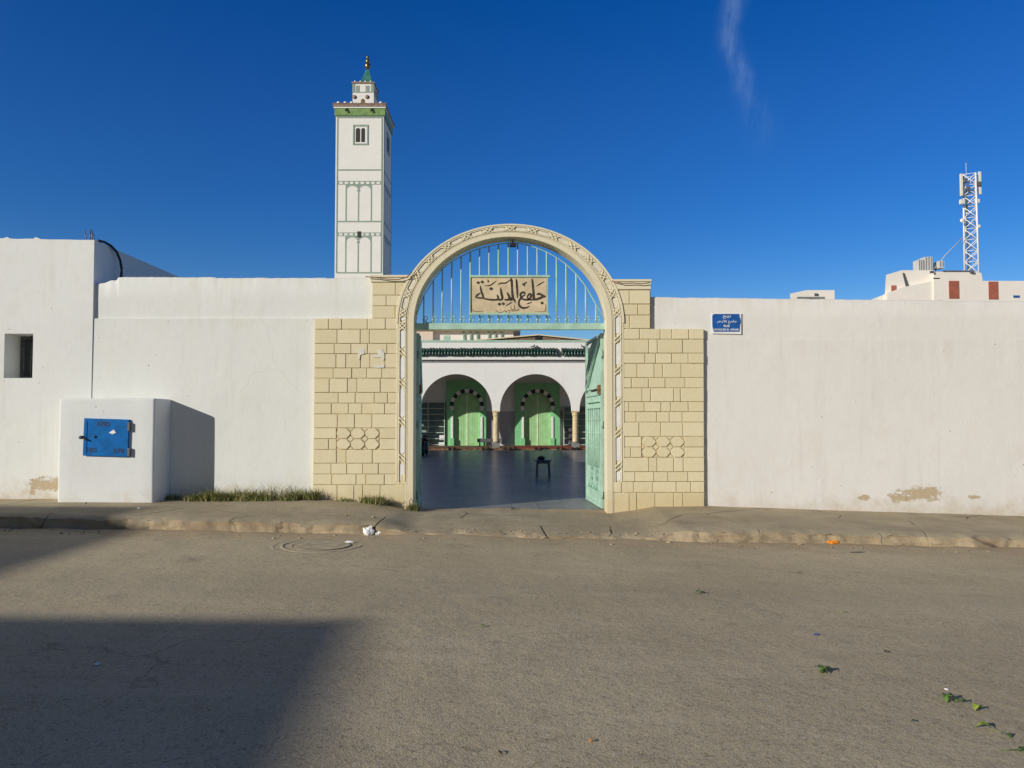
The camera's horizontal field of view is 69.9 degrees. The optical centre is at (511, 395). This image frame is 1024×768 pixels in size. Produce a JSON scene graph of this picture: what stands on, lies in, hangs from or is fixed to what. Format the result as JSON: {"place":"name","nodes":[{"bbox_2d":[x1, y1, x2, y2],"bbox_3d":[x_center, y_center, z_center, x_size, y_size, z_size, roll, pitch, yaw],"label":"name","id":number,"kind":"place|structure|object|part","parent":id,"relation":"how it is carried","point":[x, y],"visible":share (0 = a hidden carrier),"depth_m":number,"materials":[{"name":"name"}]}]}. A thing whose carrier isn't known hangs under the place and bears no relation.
{"place":"outdoors","nodes":[
{"label":"outdoors","id":0,"kind":"place"},
{"bbox_2d":[422,433,432,455],"bbox_3d":[-3.760,2.106,31.646,0.741,1.000,1.850,0,-2,0],"label":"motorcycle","id":1,"kind":"object","parent":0,"point":[425,443],"visible":0.84,"depth_m":31.45,"materials":[{"name":"metal"}]},
{"bbox_2d":[419,450,603,510],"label":"courtyard floor","id":2,"kind":"structure","parent":0,"point":[461,479],"depth_m":18.28,"materials":[{"name":"tile"}]},
{"bbox_2d":[421,340,596,449],"bbox_3d":[1.235,0.091,39.911,29.801,5.804,4.419,0,-2,0],"label":"arcade","id":3,"kind":"object","parent":2,"relation":"on","point":[509,393],"visible":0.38,"depth_m":38.17,"materials":[{"name":"paint"}]},
{"bbox_2d":[422,402,444,445],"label":"shoe rack","id":4,"kind":"object","parent":3,"relation":"on","point":[433,417],"visible":0.58,"depth_m":41.72,"materials":[{"name":"paint"}]},
{"bbox_2d":[454,393,466,445],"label":"door","id":5,"kind":"structure","parent":3,"relation":"in","point":[460,402],"depth_m":41.70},
{"bbox_2d":[468,393,479,445],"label":"door","id":6,"kind":"structure","parent":3,"relation":"in","point":[473,402],"depth_m":41.70,"materials":[{"name":"green wood"}]},
{"bbox_2d":[477,439,500,445],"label":"bench","id":7,"kind":"object","parent":3,"relation":"on","point":[484,440],"visible":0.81,"depth_m":40.34,"materials":[{"name":"metal"}]},
{"bbox_2d":[524,393,536,444],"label":"door","id":8,"kind":"structure","parent":3,"relation":"in","point":[530,412],"depth_m":41.70,"materials":[{"name":"green wood"}]},
{"bbox_2d":[538,393,550,444],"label":"door","id":9,"kind":"structure","parent":3,"relation":"in","point":[544,407],"depth_m":41.70,"materials":[{"name":"green wood"}]},
{"bbox_2d":[513,445,585,447],"bbox_3d":[2.421,2.764,39.417,4.695,0.018,3.620,0,-2,0],"label":"carpet","id":10,"kind":"object","parent":3,"relation":"on","point":[547,446],"visible":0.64,"depth_m":39.54,"materials":[{"name":"red carpet"}]},
{"bbox_2d":[563,406,585,444],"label":"shoe rack","id":11,"kind":"object","parent":3,"relation":"on","point":[567,418],"visible":0.41,"depth_m":41.71,"materials":[{"name":"paint"}]},
{"bbox_2d":[535,459,551,476],"bbox_3d":[0.837,1.957,19.744,0.437,0.445,0.405,0,-2,0],"label":"stool","id":12,"kind":"object","parent":2,"relation":"on","point":[546,461],"visible":0.98,"depth_m":19.57,"materials":[{"name":"plastic"}]},
{"bbox_2d":[0,527,1023,767],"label":"road","id":13,"kind":"structure","parent":0,"point":[216,649],"depth_m":4.96,"materials":[{"name":"grey asphalt"}]},
{"bbox_2d":[270,538,361,554],"bbox_3d":[-2.384,1.838,8.920,1.130,0.037,1.178,0,-2,0],"label":"manhole","id":14,"kind":"object","parent":13,"relation":"on","point":[324,545],"visible":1,"depth_m":8.87,"materials":[{"name":"grey metal"}]},
{"bbox_2d":[363,526,374,534],"bbox_3d":[-1.918,1.808,9.799,0.148,0.132,0.096,1,-2,-25],"label":"crumpled paper","id":15,"kind":"object","parent":13,"relation":"on","point":[369,530],"visible":1,"depth_m":9.78,"materials":[{"name":"white paper"}]},
{"bbox_2d":[0,517,1023,547],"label":"kerb","id":16,"kind":"structure","parent":13,"relation":"on","point":[286,527],"depth_m":9.84,"materials":[{"name":"concrete"}]},
{"bbox_2d":[4,526,1021,553],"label":"gutter gravel","id":17,"kind":"structure","parent":13,"relation":"on","point":[499,532],"depth_m":9.65,"materials":[{"name":"grey gravel"}]},
{"bbox_2d":[815,665,835,673],"bbox_3d":[2.020,1.754,4.701,0.132,0.038,0.097,0,-2,9],"label":"leaf","id":18,"kind":"object","parent":13,"relation":"on","point":[822,668],"visible":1,"depth_m":4.70,"materials":[{"name":"green plant"}]},
{"bbox_2d":[826,540,839,543],"bbox_3d":[3.921,1.785,8.934,0.172,0.054,0.076,0,-2,0],"label":"orange peel","id":19,"kind":"object","parent":13,"relation":"on","point":[833,542],"visible":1,"depth_m":8.91,"materials":[{"name":"orange food"}]},
{"bbox_2d":[942,692,965,701],"bbox_3d":[2.555,1.747,4.226,0.127,0.043,0.070,-1,-2,28],"label":"leaf","id":20,"kind":"object","parent":13,"relation":"on","point":[946,697],"visible":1,"depth_m":4.23,"materials":[{"name":"green plant"}]},
{"bbox_2d":[972,703,984,710],"bbox_3d":[2.616,1.749,4.112,0.057,0.032,0.043,0,-2,0],"label":"leaf","id":21,"kind":"object","parent":13,"relation":"on","point":[975,706],"visible":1,"depth_m":4.11,"materials":[{"name":"green plant"}]},
{"bbox_2d":[975,721,999,731],"bbox_3d":[2.498,1.739,3.848,0.112,0.032,0.051,-1,-2,22],"label":"leaf","id":22,"kind":"object","parent":13,"relation":"on","point":[983,722],"visible":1,"depth_m":3.86,"materials":[{"name":"green plant"}]},
{"bbox_2d":[1001,746,1023,750],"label":"leaf","id":23,"kind":"object","parent":13,"relation":"on","point":[1020,748],"visible":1,"depth_m":3.60,"materials":[{"name":"green plant"}]},
{"bbox_2d":[0,499,1023,540],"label":"pavement","id":24,"kind":"structure","parent":0,"point":[658,521],"depth_m":10.67,"materials":[{"name":"grey concrete"}]},
{"bbox_2d":[0,237,177,516],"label":"building","id":25,"kind":"structure","parent":24,"relation":"on","point":[47,299],"depth_m":12.09,"materials":[{"name":"paint"}]},
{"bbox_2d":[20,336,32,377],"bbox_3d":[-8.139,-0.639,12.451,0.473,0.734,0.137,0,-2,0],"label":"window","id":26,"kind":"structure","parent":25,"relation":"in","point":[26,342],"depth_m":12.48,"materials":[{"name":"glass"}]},
{"bbox_2d":[84,229,94,239],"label":"rebar stubs","id":27,"kind":"object","parent":25,"relation":"on","point":[91,233],"visible":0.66,"depth_m":12.30,"materials":[{"name":"metal"}]},
{"bbox_2d":[97,239,122,276],"bbox_3d":[-6.893,-2.299,12.550,0.072,0.648,0.542,-1,-2,15],"label":"cable","id":28,"kind":"object","parent":25,"relation":"attached to","point":[117,254],"visible":0.84,"depth_m":12.72,"materials":[{"name":"black rubber"}]},
{"bbox_2d":[58,398,170,520],"bbox_3d":[-6.363,1.033,11.716,1.507,1.962,0.650,0,-2,0],"label":"meter cabinet","id":29,"kind":"object","parent":24,"relation":"on","point":[115,450],"visible":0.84,"depth_m":11.47,"materials":[{"name":"paint"}]},
{"bbox_3d":[-6.358,0.659,11.454,0.785,0.606,0.100,0,-2,0],"label":"door","id":30,"kind":"part","parent":29,"relation":"part of","materials":[{"name":"blue paint"}]},
{"bbox_2d":[164,492,184,499],"bbox_3d":[-5.521,1.636,11.902,0.504,0.134,0.200,0,-2,-9],"label":"weed clump","id":31,"kind":"object","parent":24,"relation":"on","point":[172,497],"visible":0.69,"depth_m":11.89,"materials":[{"name":"green plant"}]},
{"bbox_2d":[92,277,371,525],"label":"boundary wall","id":32,"kind":"structure","parent":24,"relation":"on","point":[225,366],"depth_m":12.09,"materials":[{"name":"paint"}]},
{"bbox_2d":[182,482,322,501],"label":"grass","id":33,"kind":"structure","parent":24,"relation":"on","point":[213,496],"depth_m":11.72,"materials":[{"name":"green plant"}]},
{"bbox_2d":[337,497,352,501],"bbox_3d":[-2.721,1.675,11.873,0.310,0.104,0.154,0,-2,0],"label":"weed clump","id":34,"kind":"object","parent":24,"relation":"on","point":[346,500],"visible":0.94,"depth_m":11.88,"materials":[{"name":"green plant"}]},
{"bbox_2d":[355,493,388,504],"bbox_3d":[-2.245,1.652,11.781,0.612,0.205,0.328,0,-2,0],"label":"weed clump","id":35,"kind":"object","parent":24,"relation":"on","point":[377,500],"visible":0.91,"depth_m":11.77,"materials":[{"name":"green plant"}]},
{"bbox_2d":[404,501,421,510],"bbox_3d":[-1.580,1.787,11.844,0.336,0.177,0.264,-1,-2,17],"label":"weed clump","id":36,"kind":"object","parent":24,"relation":"on","point":[412,507],"visible":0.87,"depth_m":11.84,"materials":[{"name":"green plant"}]},
{"bbox_2d":[313,224,704,525],"bbox_3d":[-0.050,-0.227,12.190,6.411,5.204,0.410,0,-2,0],"label":"gateway","id":37,"kind":"object","parent":24,"relation":"on","point":[364,435],"visible":0.98,"depth_m":12.01,"materials":[{"name":"stone"}]},
{"bbox_2d":[358,349,364,359],"bbox_3d":[-2.477,-0.675,12.024,0.117,0.182,0.003,0,-2,0],"label":"paper scrap","id":38,"kind":"object","parent":37,"relation":"attached to","point":[360,351],"visible":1,"depth_m":12.02,"materials":[{"name":"white paper"}]},
{"bbox_2d":[373,349,384,360],"bbox_3d":[-2.190,-0.660,12.024,0.199,0.199,0.003,0,-2,0],"label":"paper scrap","id":39,"kind":"object","parent":37,"relation":"attached to","point":[380,352],"visible":1,"depth_m":12.02,"materials":[{"name":"white paper"}]},
{"bbox_2d":[374,364,384,367],"bbox_3d":[-2.177,-0.479,12.018,0.175,0.058,0.003,0,-2,0],"label":"paper scrap","id":40,"kind":"object","parent":37,"relation":"attached to","point":[378,366],"visible":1,"depth_m":12.02,"materials":[{"name":"white paper"}]},
{"bbox_2d":[365,272,411,279],"bbox_3d":[-2.016,-1.965,12.016,0.775,0.141,0.016,0,-2,0],"label":"cable","id":41,"kind":"object","parent":37,"relation":"attached to","point":[388,279],"visible":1,"depth_m":12.01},
{"bbox_2d":[416,333,422,505],"bbox_3d":[-1.655,0.451,13.144,0.080,2.966,1.567,0,-2,-6],"label":"gate leaf","id":42,"kind":"object","parent":37,"relation":"attached to","point":[419,386],"visible":0.99,"depth_m":12.44,"materials":[{"name":"green paint"}]},
{"bbox_2d":[415,243,604,329],"bbox_3d":[-0.036,-1.831,12.271,3.202,1.470,0.080,0,-2,0],"label":"arch grille","id":43,"kind":"object","parent":37,"relation":"attached to","point":[432,325],"visible":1,"depth_m":12.24,"materials":[{"name":"green metal"}]},
{"bbox_2d":[469,275,549,314],"bbox_3d":[-0.041,-1.669,12.203,1.338,0.663,0.055,0,-2,0],"label":"name board","id":44,"kind":"object","parent":43,"relation":"attached to","point":[508,294],"visible":1,"depth_m":12.19,"materials":[{"name":"stone"}]},
{"bbox_2d":[510,240,515,246],"bbox_3d":[0.015,-2.538,12.251,0.112,0.108,0.090,0,-2,0],"label":"floodlight","id":45,"kind":"object","parent":37,"relation":"attached to","point":[512,244],"visible":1,"depth_m":12.21,"materials":[{"name":"metal"}]},
{"bbox_2d":[585,333,603,508],"bbox_3d":[1.462,0.451,13.141,0.080,2.966,1.564,0,-2,-4],"label":"gate leaf","id":46,"kind":"object","parent":37,"relation":"attached to","point":[594,401],"visible":1,"depth_m":13.02,"materials":[{"name":"green paint"}]},
{"bbox_2d":[612,281,649,283],"bbox_3d":[1.947,-1.854,12.012,0.632,0.061,0.016,0,-2,0],"label":"cable","id":47,"kind":"object","parent":37,"relation":"attached to","point":[630,283],"visible":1,"depth_m":12.01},
{"bbox_2d":[651,297,1023,539],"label":"boundary wall","id":48,"kind":"structure","parent":24,"relation":"on","point":[912,406],"depth_m":12.06,"materials":[{"name":"paint"}]},
{"bbox_2d":[711,313,740,333],"bbox_3d":[3.540,-1.183,12.093,0.493,0.348,0.022,0,-2,0],"label":"street sign","id":49,"kind":"object","parent":48,"relation":"attached to","point":[726,323],"visible":1,"depth_m":12.09,"materials":[{"name":"blue metal"}]},
{"bbox_2d":[0,0,1023,338],"label":"sky","id":50,"kind":"structure","parent":0,"point":[763,149],"materials":[{"name":"blue"}]},
{"label":"ground","id":51,"kind":"structure","parent":0,"visible":0},
{"bbox_2d":[332,55,394,277],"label":"minaret","id":52,"kind":"object","parent":51,"relation":"on","point":[365,125],"visible":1,"depth_m":60.67,"materials":[{"name":"paint"}]},
{"bbox_2d":[356,128,364,141],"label":"window","id":53,"kind":"structure","parent":52,"relation":"in","point":[357,130],"depth_m":60.77,"materials":[{"name":"grey glass"}]},
{"bbox_2d":[417,330,520,339],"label":"building","id":54,"kind":"structure","parent":51,"relation":"on","point":[453,334],"depth_m":52.18,"materials":[{"name":"beige paint"}]},
{"bbox_2d":[444,335,449,339],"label":"window","id":55,"kind":"structure","parent":54,"relation":"in","point":[446,337],"depth_m":52.15,"materials":[{"name":"green paint"}]},
{"bbox_2d":[477,334,589,339],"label":"pavilion","id":56,"kind":"structure","parent":51,"relation":"on","point":[537,337],"depth_m":47.20,"materials":[{"name":"beige paint"}]},
{"bbox_2d":[790,290,834,298],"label":"building","id":57,"kind":"structure","parent":51,"relation":"on","point":[817,294],"depth_m":74.40,"materials":[{"name":"paint"}]},
{"bbox_2d":[797,297,823,298],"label":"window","id":58,"kind":"structure","parent":57,"relation":"in","point":[797,297],"depth_m":74.33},
{"bbox_2d":[871,270,1023,301],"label":"building","id":59,"kind":"structure","parent":51,"relation":"on","point":[957,285],"depth_m":70.42,"materials":[{"name":"paint"}]},
{"bbox_2d":[913,260,923,269],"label":"equipment cabinet","id":60,"kind":"object","parent":59,"relation":"on","point":[918,264],"visible":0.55,"depth_m":72.50,"materials":[{"name":"white metal"}]},
{"bbox_2d":[919,257,932,269],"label":"equipment cabinet","id":61,"kind":"object","parent":59,"relation":"on","point":[928,263],"visible":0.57,"depth_m":72.50,"materials":[{"name":"white metal"}]},
{"bbox_2d":[933,261,943,271],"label":"equipment cabinet","id":62,"kind":"object","parent":59,"relation":"on","point":[939,264],"visible":0.9,"depth_m":72.71,"materials":[{"name":"metal"}]},
{"bbox_2d":[933,171,981,271],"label":"lattice mast","id":63,"kind":"object","parent":59,"relation":"on","point":[964,190],"visible":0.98,"depth_m":74.02,"materials":[{"name":"white metal"}]}
]}

